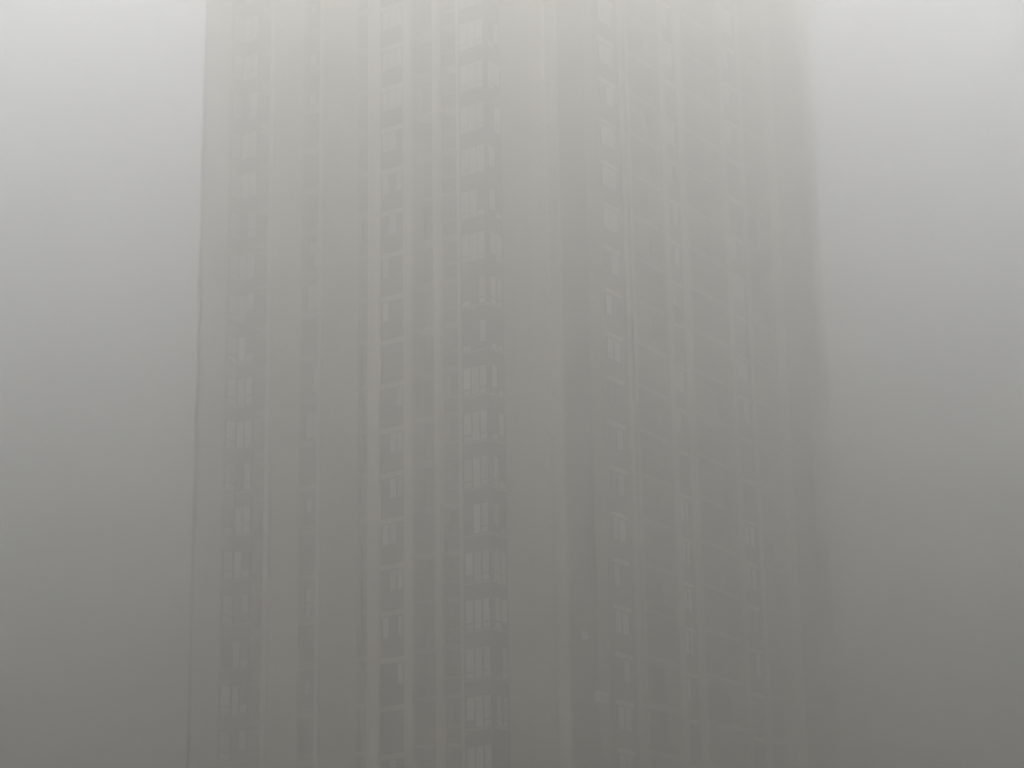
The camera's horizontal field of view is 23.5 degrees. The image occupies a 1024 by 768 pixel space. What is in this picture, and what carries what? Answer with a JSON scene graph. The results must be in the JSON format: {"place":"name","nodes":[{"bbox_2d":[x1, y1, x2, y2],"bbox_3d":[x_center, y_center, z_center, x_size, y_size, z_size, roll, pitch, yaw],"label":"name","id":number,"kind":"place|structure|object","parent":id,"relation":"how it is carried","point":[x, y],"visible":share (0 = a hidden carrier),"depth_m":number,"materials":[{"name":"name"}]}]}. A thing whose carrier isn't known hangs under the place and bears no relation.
{"place":"outdoors","nodes":[
{"label":"outdoors","id":0,"kind":"place"},
{"bbox_2d":[0,0,1023,767],"label":"sky","id":1,"kind":"structure","parent":0,"point":[918,105],"materials":[{"name":"grey"}]},
{"bbox_2d":[186,0,850,767],"bbox_3d":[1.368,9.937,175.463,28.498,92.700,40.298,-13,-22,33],"label":"residential tower","id":2,"kind":"structure","parent":0,"point":[510,366],"depth_m":164.86,"materials":[{"name":"beige paint"}]},
{"bbox_2d":[217,729,229,762],"bbox_3d":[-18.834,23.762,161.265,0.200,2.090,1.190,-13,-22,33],"label":"window","id":3,"kind":"structure","parent":2,"relation":"in","point":[223,736],"depth_m":161.21,"materials":[{"name":"glass"}]},
{"bbox_2d":[218,683,230,716],"bbox_3d":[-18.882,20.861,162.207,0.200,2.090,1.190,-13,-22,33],"label":"window","id":4,"kind":"structure","parent":2,"relation":"in","point":[224,690],"depth_m":162.16,"materials":[{"name":"glass"}]},
{"bbox_2d":[219,638,231,671],"bbox_3d":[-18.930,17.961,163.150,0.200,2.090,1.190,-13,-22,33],"label":"window","id":5,"kind":"structure","parent":2,"relation":"in","point":[225,644],"depth_m":163.11,"materials":[{"name":"glass"}]},
{"bbox_2d":[220,593,232,626],"bbox_3d":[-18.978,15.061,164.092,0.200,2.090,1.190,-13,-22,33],"label":"window","id":6,"kind":"structure","parent":2,"relation":"in","point":[226,600],"depth_m":164.07,"materials":[{"name":"glass"}]},
{"bbox_2d":[221,548,232,581],"bbox_3d":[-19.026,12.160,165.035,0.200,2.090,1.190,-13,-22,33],"label":"window","id":7,"kind":"structure","parent":2,"relation":"in","point":[227,555],"depth_m":165.00,"materials":[{"name":"glass"}]},
{"bbox_2d":[222,505,234,537],"bbox_3d":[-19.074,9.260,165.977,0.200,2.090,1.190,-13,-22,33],"label":"window","id":8,"kind":"structure","parent":2,"relation":"in","point":[228,511],"depth_m":165.96,"materials":[{"name":"glass"}]},
{"bbox_2d":[223,461,234,494],"bbox_3d":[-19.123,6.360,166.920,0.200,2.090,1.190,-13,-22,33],"label":"window","id":9,"kind":"structure","parent":2,"relation":"in","point":[229,468],"depth_m":166.90,"materials":[{"name":"glass"}]},
{"bbox_2d":[224,418,235,450],"bbox_3d":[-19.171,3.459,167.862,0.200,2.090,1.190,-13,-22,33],"label":"window","id":10,"kind":"structure","parent":2,"relation":"in","point":[230,425],"depth_m":167.84,"materials":[{"name":"glass"}]},
{"bbox_2d":[225,376,237,408],"bbox_3d":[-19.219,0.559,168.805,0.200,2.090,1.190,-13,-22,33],"label":"window","id":11,"kind":"structure","parent":2,"relation":"in","point":[231,383],"depth_m":168.78,"materials":[{"name":"glass"}]},
{"bbox_2d":[226,334,237,366],"bbox_3d":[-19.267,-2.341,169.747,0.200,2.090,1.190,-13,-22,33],"label":"window","id":12,"kind":"structure","parent":2,"relation":"in","point":[231,353],"depth_m":169.69,"materials":[{"name":"glass"}]},
{"bbox_2d":[229,729,247,762],"bbox_3d":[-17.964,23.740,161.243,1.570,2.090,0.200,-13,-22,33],"label":"window","id":13,"kind":"structure","parent":2,"relation":"in","point":[238,745],"depth_m":161.25,"materials":[{"name":"glass"}]},
{"bbox_2d":[230,683,248,716],"bbox_3d":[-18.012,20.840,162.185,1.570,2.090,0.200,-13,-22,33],"label":"window","id":14,"kind":"structure","parent":2,"relation":"in","point":[239,693],"depth_m":162.20,"materials":[{"name":"glass"}]},
{"bbox_2d":[231,637,249,671],"bbox_3d":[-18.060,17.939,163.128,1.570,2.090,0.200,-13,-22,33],"label":"window","id":15,"kind":"structure","parent":2,"relation":"in","point":[239,647],"depth_m":163.15,"materials":[{"name":"glass"}]},
{"bbox_2d":[232,593,249,626],"bbox_3d":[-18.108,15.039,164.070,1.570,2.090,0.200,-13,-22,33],"label":"window","id":16,"kind":"structure","parent":2,"relation":"in","point":[240,602],"depth_m":164.11,"materials":[{"name":"glass"}]},
{"bbox_2d":[231,548,250,581],"bbox_3d":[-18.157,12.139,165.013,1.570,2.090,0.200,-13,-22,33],"label":"window","id":17,"kind":"structure","parent":2,"relation":"in","point":[241,558],"depth_m":165.04,"materials":[{"name":"glass"}]},
{"bbox_2d":[234,504,251,537],"bbox_3d":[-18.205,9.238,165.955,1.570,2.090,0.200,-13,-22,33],"label":"window","id":18,"kind":"structure","parent":2,"relation":"in","point":[242,514],"depth_m":165.96,"materials":[{"name":"glass"}]},
{"bbox_2d":[234,461,252,493],"bbox_3d":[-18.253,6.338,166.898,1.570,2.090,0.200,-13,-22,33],"label":"window","id":19,"kind":"structure","parent":2,"relation":"in","point":[243,471],"depth_m":166.90,"materials":[{"name":"glass"}]},
{"bbox_2d":[235,418,252,450],"bbox_3d":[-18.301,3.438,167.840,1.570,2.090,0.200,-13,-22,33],"label":"window","id":20,"kind":"structure","parent":2,"relation":"in","point":[244,428],"depth_m":167.84,"materials":[{"name":"glass"}]},
{"bbox_2d":[236,375,253,407],"bbox_3d":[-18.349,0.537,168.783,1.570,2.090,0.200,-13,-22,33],"label":"window","id":21,"kind":"structure","parent":2,"relation":"in","point":[245,386],"depth_m":168.78,"materials":[{"name":"glass"}]},
{"bbox_2d":[237,333,254,365],"bbox_3d":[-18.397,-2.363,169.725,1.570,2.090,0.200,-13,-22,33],"label":"window","id":22,"kind":"structure","parent":2,"relation":"in","point":[245,344],"depth_m":169.73,"materials":[{"name":"glass"}]},
{"bbox_2d":[301,725,313,757],"bbox_3d":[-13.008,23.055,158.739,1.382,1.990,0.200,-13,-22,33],"label":"window","id":23,"kind":"structure","parent":2,"relation":"in","point":[308,731],"depth_m":158.87,"materials":[{"name":"glass"}]},
{"bbox_2d":[302,679,313,710],"bbox_3d":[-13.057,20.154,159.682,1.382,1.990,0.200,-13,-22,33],"label":"window","id":24,"kind":"structure","parent":2,"relation":"in","point":[308,685],"depth_m":159.84,"materials":[{"name":"glass"}]},
{"bbox_2d":[302,633,314,664],"bbox_3d":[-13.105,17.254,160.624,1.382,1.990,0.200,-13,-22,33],"label":"window","id":25,"kind":"structure","parent":2,"relation":"in","point":[309,639],"depth_m":160.78,"materials":[{"name":"glass"}]},
{"bbox_2d":[303,587,314,618],"bbox_3d":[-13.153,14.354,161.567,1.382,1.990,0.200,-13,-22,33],"label":"window","id":26,"kind":"structure","parent":2,"relation":"in","point":[309,593],"depth_m":161.72,"materials":[{"name":"glass"}]},
{"bbox_2d":[303,542,314,573],"bbox_3d":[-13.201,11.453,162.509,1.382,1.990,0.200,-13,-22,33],"label":"window","id":27,"kind":"structure","parent":2,"relation":"in","point":[310,547],"depth_m":162.64,"materials":[{"name":"glass"}]},
{"bbox_2d":[303,498,315,528],"bbox_3d":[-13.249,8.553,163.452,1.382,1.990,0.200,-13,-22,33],"label":"window","id":28,"kind":"structure","parent":2,"relation":"in","point":[310,504],"depth_m":163.59,"materials":[{"name":"glass"}]},
{"bbox_2d":[380,425,402,455],"bbox_3d":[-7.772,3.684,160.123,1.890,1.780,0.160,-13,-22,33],"label":"window","id":29,"kind":"structure","parent":2,"relation":"in","point":[392,438],"depth_m":160.11,"materials":[{"name":"glass"}]},
{"bbox_2d":[380,380,402,411],"bbox_3d":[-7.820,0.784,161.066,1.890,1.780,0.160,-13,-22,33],"label":"window","id":30,"kind":"structure","parent":2,"relation":"in","point":[392,393],"depth_m":161.09,"materials":[{"name":"glass"}]},
{"bbox_2d":[380,336,402,367],"bbox_3d":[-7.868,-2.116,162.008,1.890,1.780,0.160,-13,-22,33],"label":"window","id":31,"kind":"structure","parent":2,"relation":"in","point":[392,349],"depth_m":162.02,"materials":[{"name":"glass"}]},
{"bbox_2d":[380,752,403,767],"bbox_3d":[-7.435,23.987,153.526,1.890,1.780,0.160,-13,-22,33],"label":"window","id":32,"kind":"structure","parent":2,"relation":"in","point":[389,760],"depth_m":153.64,"materials":[{"name":"glass"}]},
{"bbox_2d":[380,704,403,735],"bbox_3d":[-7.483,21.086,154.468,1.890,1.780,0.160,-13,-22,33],"label":"window","id":33,"kind":"structure","parent":2,"relation":"in","point":[392,722],"depth_m":154.47,"materials":[{"name":"glass"}]},
{"bbox_2d":[380,656,403,687],"bbox_3d":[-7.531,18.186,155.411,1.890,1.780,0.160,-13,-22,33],"label":"window","id":34,"kind":"structure","parent":2,"relation":"in","point":[392,669],"depth_m":155.42,"materials":[{"name":"glass"}]},
{"bbox_2d":[380,608,403,639],"bbox_3d":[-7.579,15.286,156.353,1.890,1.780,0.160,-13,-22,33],"label":"window","id":35,"kind":"structure","parent":2,"relation":"in","point":[392,622],"depth_m":156.37,"materials":[{"name":"glass"}]},
{"bbox_2d":[380,562,403,592],"bbox_3d":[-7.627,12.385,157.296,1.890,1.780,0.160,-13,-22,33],"label":"window","id":36,"kind":"structure","parent":2,"relation":"in","point":[392,574],"depth_m":157.29,"materials":[{"name":"glass"}]},
{"bbox_2d":[380,515,403,546],"bbox_3d":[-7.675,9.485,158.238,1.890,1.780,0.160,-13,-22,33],"label":"window","id":37,"kind":"structure","parent":2,"relation":"in","point":[392,528],"depth_m":158.25,"materials":[{"name":"glass"}]},
{"bbox_2d":[380,470,403,500],"bbox_3d":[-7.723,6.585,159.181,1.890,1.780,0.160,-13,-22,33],"label":"window","id":38,"kind":"structure","parent":2,"relation":"in","point":[393,482],"depth_m":159.18,"materials":[{"name":"glass"}]},
{"bbox_2d":[381,293,402,323],"bbox_3d":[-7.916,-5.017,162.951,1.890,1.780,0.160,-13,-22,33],"label":"window","id":39,"kind":"structure","parent":2,"relation":"in","point":[392,306],"depth_m":162.95,"materials":[{"name":"glass"}]},
{"bbox_2d":[460,273,487,310],"bbox_3d":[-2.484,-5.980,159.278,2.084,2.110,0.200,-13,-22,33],"label":"window","id":40,"kind":"structure","parent":2,"relation":"in","point":[473,289],"depth_m":159.30,"materials":[{"name":"glass"}]},
{"bbox_2d":[460,318,488,354],"bbox_3d":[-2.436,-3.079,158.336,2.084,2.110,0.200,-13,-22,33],"label":"window","id":41,"kind":"structure","parent":2,"relation":"in","point":[474,333],"depth_m":158.33,"materials":[{"name":"glass"}]},
{"bbox_2d":[461,363,488,399],"bbox_3d":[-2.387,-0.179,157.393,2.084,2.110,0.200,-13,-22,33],"label":"window","id":42,"kind":"structure","parent":2,"relation":"in","point":[474,378],"depth_m":157.40,"materials":[{"name":"glass"}]},
{"bbox_2d":[461,408,489,445],"bbox_3d":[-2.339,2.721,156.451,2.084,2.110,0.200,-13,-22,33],"label":"window","id":43,"kind":"structure","parent":2,"relation":"in","point":[475,423],"depth_m":156.44,"materials":[{"name":"glass"}]},
{"bbox_2d":[462,454,489,491],"bbox_3d":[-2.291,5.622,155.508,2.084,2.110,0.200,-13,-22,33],"label":"window","id":44,"kind":"structure","parent":2,"relation":"in","point":[476,470],"depth_m":155.53,"materials":[{"name":"glass"}]},
{"bbox_2d":[462,501,490,538],"bbox_3d":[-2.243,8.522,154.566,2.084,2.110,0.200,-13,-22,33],"label":"window","id":45,"kind":"structure","parent":2,"relation":"in","point":[476,517],"depth_m":154.58,"materials":[{"name":"glass"}]},
{"bbox_2d":[463,596,491,633],"bbox_3d":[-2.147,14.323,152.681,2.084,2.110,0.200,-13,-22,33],"label":"window","id":46,"kind":"structure","parent":2,"relation":"in","point":[477,611],"depth_m":152.71,"materials":[{"name":"glass"}]},
{"bbox_2d":[463,548,491,585],"bbox_3d":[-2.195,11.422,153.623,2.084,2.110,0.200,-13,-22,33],"label":"window","id":47,"kind":"structure","parent":2,"relation":"in","point":[477,564],"depth_m":153.64,"materials":[{"name":"glass"}]},
{"bbox_2d":[464,644,492,681],"bbox_3d":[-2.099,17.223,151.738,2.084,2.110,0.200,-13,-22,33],"label":"window","id":48,"kind":"structure","parent":2,"relation":"in","point":[478,659],"depth_m":151.74,"materials":[{"name":"glass"}]},
{"bbox_2d":[464,693,493,730],"bbox_3d":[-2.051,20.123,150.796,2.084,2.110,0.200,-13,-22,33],"label":"window","id":49,"kind":"structure","parent":2,"relation":"in","point":[478,708],"depth_m":150.82,"materials":[{"name":"glass"}]},
{"bbox_2d":[466,743,493,767],"bbox_3d":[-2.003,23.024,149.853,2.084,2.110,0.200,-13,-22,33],"label":"window","id":50,"kind":"structure","parent":2,"relation":"in","point":[481,755],"depth_m":149.94,"materials":[{"name":"glass"}]},
{"bbox_2d":[489,274,504,310],"bbox_3d":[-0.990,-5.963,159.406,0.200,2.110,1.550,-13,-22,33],"label":"window","id":51,"kind":"structure","parent":2,"relation":"in","point":[495,283],"depth_m":159.37,"materials":[{"name":"glass"}]},
{"bbox_2d":[489,318,505,354],"bbox_3d":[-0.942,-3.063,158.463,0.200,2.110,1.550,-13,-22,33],"label":"window","id":52,"kind":"structure","parent":2,"relation":"in","point":[496,327],"depth_m":158.44,"materials":[{"name":"glass"}]},
{"bbox_2d":[490,363,506,399],"bbox_3d":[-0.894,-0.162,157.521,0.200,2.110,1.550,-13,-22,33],"label":"window","id":53,"kind":"structure","parent":2,"relation":"in","point":[497,373],"depth_m":157.48,"materials":[{"name":"glass"}]},
{"bbox_2d":[491,409,506,445],"bbox_3d":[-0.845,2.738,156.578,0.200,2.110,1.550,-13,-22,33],"label":"window","id":54,"kind":"structure","parent":2,"relation":"in","point":[498,435],"depth_m":156.56,"materials":[{"name":"glass"}]},
{"bbox_2d":[491,455,507,491],"bbox_3d":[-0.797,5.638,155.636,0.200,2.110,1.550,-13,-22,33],"label":"window","id":55,"kind":"structure","parent":2,"relation":"in","point":[498,464],"depth_m":155.61,"materials":[{"name":"glass"}]},
{"bbox_2d":[492,501,508,538],"bbox_3d":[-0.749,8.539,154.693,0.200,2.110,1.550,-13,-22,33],"label":"window","id":56,"kind":"structure","parent":2,"relation":"in","point":[499,511],"depth_m":154.66,"materials":[{"name":"glass"}]},
{"bbox_2d":[493,548,508,585],"bbox_3d":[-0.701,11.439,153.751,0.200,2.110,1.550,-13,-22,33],"label":"window","id":57,"kind":"structure","parent":2,"relation":"in","point":[500,565],"depth_m":153.75,"materials":[{"name":"glass"}]},
{"bbox_2d":[493,596,509,633],"bbox_3d":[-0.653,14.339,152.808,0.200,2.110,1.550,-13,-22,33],"label":"window","id":58,"kind":"structure","parent":2,"relation":"in","point":[500,605],"depth_m":152.78,"materials":[{"name":"glass"}]},
{"bbox_2d":[494,644,510,681],"bbox_3d":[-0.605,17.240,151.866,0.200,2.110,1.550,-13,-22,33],"label":"window","id":59,"kind":"structure","parent":2,"relation":"in","point":[501,654],"depth_m":151.85,"materials":[{"name":"glass"}]},
{"bbox_2d":[495,743,510,767],"bbox_3d":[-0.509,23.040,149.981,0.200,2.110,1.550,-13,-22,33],"label":"window","id":60,"kind":"structure","parent":2,"relation":"in","point":[502,752],"depth_m":150.06,"materials":[{"name":"glass"}]},
{"bbox_2d":[495,693,511,730],"bbox_3d":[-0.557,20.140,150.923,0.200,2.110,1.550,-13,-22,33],"label":"window","id":61,"kind":"structure","parent":2,"relation":"in","point":[502,703],"depth_m":150.93,"materials":[{"name":"glass"}]},
{"bbox_2d":[593,691,607,710],"bbox_3d":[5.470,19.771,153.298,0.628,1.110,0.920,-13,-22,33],"label":"air conditioner","id":62,"kind":"object","parent":2,"relation":"attached to","point":[601,697],"visible":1,"depth_m":153.06,"materials":[{"name":"white paint"}]},
{"bbox_2d":[604,287,621,320],"bbox_3d":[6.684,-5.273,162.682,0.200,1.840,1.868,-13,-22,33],"label":"window","id":63,"kind":"structure","parent":2,"relation":"in","point":[612,298],"depth_m":162.68,"materials":[{"name":"glass"}]},
{"bbox_2d":[605,331,622,364],"bbox_3d":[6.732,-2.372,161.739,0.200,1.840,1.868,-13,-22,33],"label":"window","id":64,"kind":"structure","parent":2,"relation":"in","point":[613,348],"depth_m":161.72,"materials":[{"name":"glass"}]},
{"bbox_2d":[606,375,623,408],"bbox_3d":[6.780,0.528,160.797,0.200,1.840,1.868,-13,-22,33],"label":"window","id":65,"kind":"structure","parent":2,"relation":"in","point":[614,385],"depth_m":160.74,"materials":[{"name":"glass"}]},
{"bbox_2d":[608,420,625,453],"bbox_3d":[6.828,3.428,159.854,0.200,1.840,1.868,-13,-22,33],"label":"window","id":66,"kind":"structure","parent":2,"relation":"in","point":[615,430],"depth_m":159.84,"materials":[{"name":"glass"}]},
{"bbox_2d":[609,465,626,498],"bbox_3d":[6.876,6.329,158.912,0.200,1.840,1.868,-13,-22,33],"label":"window","id":67,"kind":"structure","parent":2,"relation":"in","point":[617,476],"depth_m":158.89,"materials":[{"name":"glass"}]},
{"bbox_2d":[610,511,628,543],"bbox_3d":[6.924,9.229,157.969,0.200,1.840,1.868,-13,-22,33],"label":"window","id":68,"kind":"structure","parent":2,"relation":"in","point":[618,520],"depth_m":157.94,"materials":[{"name":"glass"}]},
{"bbox_2d":[612,557,629,590],"bbox_3d":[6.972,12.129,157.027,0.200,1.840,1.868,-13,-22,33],"label":"window","id":69,"kind":"structure","parent":2,"relation":"in","point":[619,566],"depth_m":157.02,"materials":[{"name":"glass"}]},
{"bbox_2d":[613,604,630,636],"bbox_3d":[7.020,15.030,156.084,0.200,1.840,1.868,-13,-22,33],"label":"window","id":70,"kind":"structure","parent":2,"relation":"in","point":[621,614],"depth_m":156.06,"materials":[{"name":"glass"}]},
{"bbox_2d":[614,651,632,684],"bbox_3d":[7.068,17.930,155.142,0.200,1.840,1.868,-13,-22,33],"label":"window","id":71,"kind":"structure","parent":2,"relation":"in","point":[623,670],"depth_m":155.11,"materials":[{"name":"glass"}]},
{"bbox_2d":[616,699,633,732],"bbox_3d":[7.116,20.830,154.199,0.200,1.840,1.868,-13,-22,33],"label":"window","id":72,"kind":"structure","parent":2,"relation":"in","point":[624,708],"depth_m":154.17,"materials":[{"name":"glass"}]},
{"bbox_2d":[617,748,635,767],"bbox_3d":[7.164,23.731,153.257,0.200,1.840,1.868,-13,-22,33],"label":"window","id":73,"kind":"structure","parent":2,"relation":"in","point":[625,757],"depth_m":153.27,"materials":[{"name":"glass"}]},
{"bbox_2d":[679,450,688,479],"bbox_3d":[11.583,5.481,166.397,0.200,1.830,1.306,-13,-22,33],"label":"window","id":74,"kind":"structure","parent":2,"relation":"in","point":[683,456],"depth_m":166.45,"materials":[{"name":"glass"}]},
{"bbox_2d":[680,493,690,523],"bbox_3d":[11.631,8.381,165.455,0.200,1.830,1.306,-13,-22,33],"label":"window","id":75,"kind":"structure","parent":2,"relation":"in","point":[685,509],"depth_m":165.52,"materials":[{"name":"glass"}]},
{"bbox_2d":[682,537,692,567],"bbox_3d":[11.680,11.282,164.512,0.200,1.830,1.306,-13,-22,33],"label":"window","id":76,"kind":"structure","parent":2,"relation":"in","point":[686,544],"depth_m":164.59,"materials":[{"name":"glass"}]},
{"bbox_2d":[684,582,693,611],"bbox_3d":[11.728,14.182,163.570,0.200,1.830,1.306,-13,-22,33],"label":"window","id":77,"kind":"structure","parent":2,"relation":"in","point":[688,588],"depth_m":163.63,"materials":[{"name":"glass"}]},
{"bbox_2d":[686,627,695,656],"bbox_3d":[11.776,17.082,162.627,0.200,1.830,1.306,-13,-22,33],"label":"window","id":78,"kind":"structure","parent":2,"relation":"in","point":[690,636],"depth_m":162.68,"materials":[{"name":"glass"}]},
{"bbox_2d":[687,672,697,702],"bbox_3d":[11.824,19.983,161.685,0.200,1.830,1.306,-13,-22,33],"label":"window","id":79,"kind":"structure","parent":2,"relation":"in","point":[692,687],"depth_m":161.76,"materials":[{"name":"glass"}]},
{"bbox_2d":[689,719,699,748],"bbox_3d":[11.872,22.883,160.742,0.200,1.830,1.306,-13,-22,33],"label":"window","id":80,"kind":"structure","parent":2,"relation":"in","point":[693,724],"depth_m":160.82,"materials":[{"name":"glass"}]},
{"bbox_2d":[742,477,754,507],"bbox_3d":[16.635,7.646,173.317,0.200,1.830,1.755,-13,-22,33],"label":"window","id":81,"kind":"structure","parent":2,"relation":"in","point":[747,485],"depth_m":173.38,"materials":[{"name":"glass"}]},
{"bbox_2d":[744,519,756,549],"bbox_3d":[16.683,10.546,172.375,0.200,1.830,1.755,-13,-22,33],"label":"window","id":82,"kind":"structure","parent":2,"relation":"in","point":[749,527],"depth_m":172.45,"materials":[{"name":"glass"}]},
{"bbox_2d":[746,562,758,591],"bbox_3d":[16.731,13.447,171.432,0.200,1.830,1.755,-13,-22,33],"label":"window","id":83,"kind":"structure","parent":2,"relation":"in","point":[751,569],"depth_m":171.48,"materials":[{"name":"glass"}]},
{"bbox_2d":[748,605,760,634],"bbox_3d":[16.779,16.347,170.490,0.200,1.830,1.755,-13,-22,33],"label":"window","id":84,"kind":"structure","parent":2,"relation":"in","point":[753,612],"depth_m":170.54,"materials":[{"name":"glass"}]},
{"bbox_2d":[750,648,762,677],"bbox_3d":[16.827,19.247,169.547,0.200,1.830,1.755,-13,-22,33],"label":"window","id":85,"kind":"structure","parent":2,"relation":"in","point":[755,655],"depth_m":169.61,"materials":[{"name":"glass"}]},
{"bbox_2d":[752,692,764,721],"bbox_3d":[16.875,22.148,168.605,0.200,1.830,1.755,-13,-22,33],"label":"window","id":86,"kind":"structure","parent":2,"relation":"in","point":[757,699],"depth_m":168.66,"materials":[{"name":"glass"}]},
{"bbox_2d":[754,736,766,765],"bbox_3d":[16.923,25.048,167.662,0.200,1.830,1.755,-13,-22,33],"label":"window","id":87,"kind":"structure","parent":2,"relation":"in","point":[759,743],"depth_m":167.72,"materials":[{"name":"glass"}]}
]}

